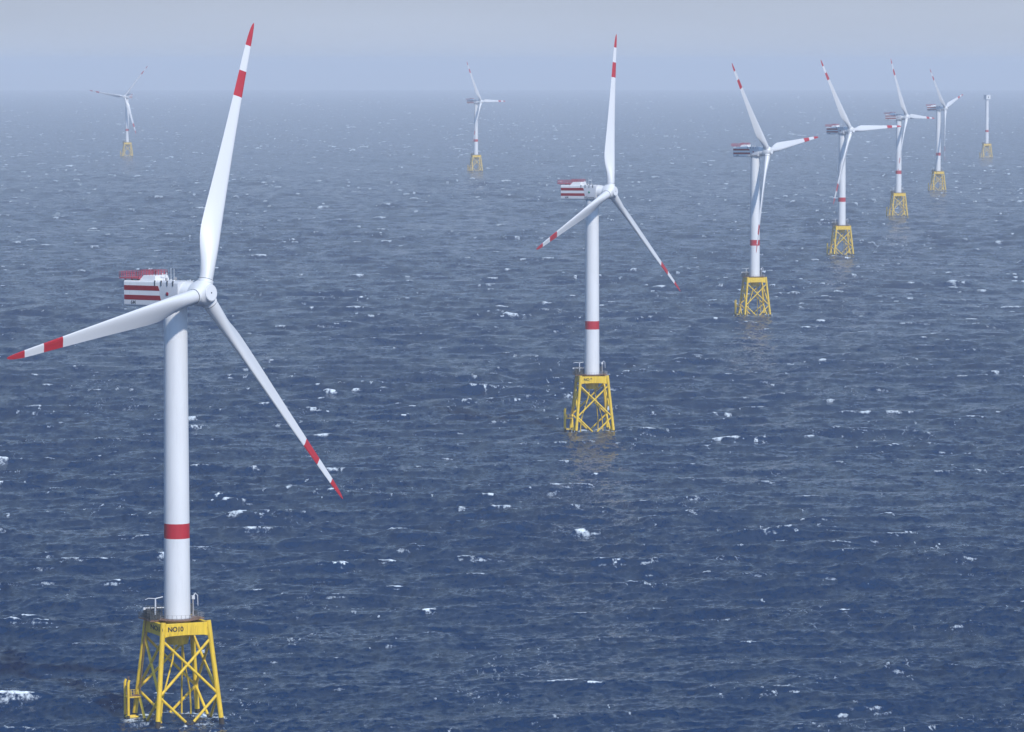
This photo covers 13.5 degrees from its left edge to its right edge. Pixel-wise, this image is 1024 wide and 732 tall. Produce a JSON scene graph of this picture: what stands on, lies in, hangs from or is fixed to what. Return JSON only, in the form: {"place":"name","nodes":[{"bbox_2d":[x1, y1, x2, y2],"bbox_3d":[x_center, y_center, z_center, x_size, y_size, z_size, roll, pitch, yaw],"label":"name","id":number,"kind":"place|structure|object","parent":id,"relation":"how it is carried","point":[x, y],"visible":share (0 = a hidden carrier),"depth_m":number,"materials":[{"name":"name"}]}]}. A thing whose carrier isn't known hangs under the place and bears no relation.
{"place":"outdoors","nodes":[
{"label":"outdoors","id":0,"kind":"place"},
{"bbox_2d":[0,90,1023,731],"bbox_3d":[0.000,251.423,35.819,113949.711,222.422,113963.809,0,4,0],"label":"sea","id":1,"kind":"structure","parent":0,"point":[800,508],"depth_m":1768.41,"materials":[{"name":"liquid"}]},
{"bbox_2d":[90,67,146,156],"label":"wind turbine","id":2,"kind":"object","parent":1,"relation":"in","point":[127,97],"visible":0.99,"depth_m":6830.35,"materials":[{"name":"metal"}]},
{"bbox_2d":[7,23,342,728],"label":"wind turbine","id":3,"kind":"object","parent":1,"relation":"in","point":[161,297],"visible":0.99,"depth_m":948.32,"materials":[{"name":"metal"}]},
{"bbox_2d":[466,63,504,171],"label":"wind turbine","id":4,"kind":"object","parent":1,"relation":"in","point":[475,102],"visible":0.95,"depth_m":5852.17,"materials":[{"name":"metal"}]},
{"bbox_2d":[536,34,679,431],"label":"wind turbine","id":5,"kind":"object","parent":1,"relation":"in","point":[594,197],"visible":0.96,"depth_m":1695.46,"materials":[{"name":"metal"}]},
{"bbox_2d":[731,64,817,315],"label":"wind turbine","id":6,"kind":"object","parent":1,"relation":"in","point":[755,154],"visible":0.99,"depth_m":2479.32,"materials":[{"name":"metal"}]},
{"bbox_2d":[821,61,900,255],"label":"wind turbine","id":7,"kind":"object","parent":1,"relation":"in","point":[840,226],"visible":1,"depth_m":3270.27,"materials":[{"name":"metal"}]},
{"bbox_2d":[885,61,933,215],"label":"wind turbine","id":8,"kind":"object","parent":1,"relation":"in","point":[897,192],"visible":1,"depth_m":4105.95,"materials":[{"name":"metal"}]},
{"bbox_2d":[926,70,962,191],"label":"wind turbine","id":9,"kind":"object","parent":1,"relation":"in","point":[938,109],"visible":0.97,"depth_m":4946.23,"materials":[{"name":"metal"}]},
{"bbox_2d":[979,95,992,157],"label":"turbine tower","id":10,"kind":"structure","parent":1,"relation":"in","point":[986,140],"depth_m":6716.74,"materials":[{"name":"metal"}]},
{"bbox_2d":[0,0,1023,89],"label":"sky","id":11,"kind":"structure","parent":0,"point":[45,44],"materials":[{"name":"blue"}]}
]}

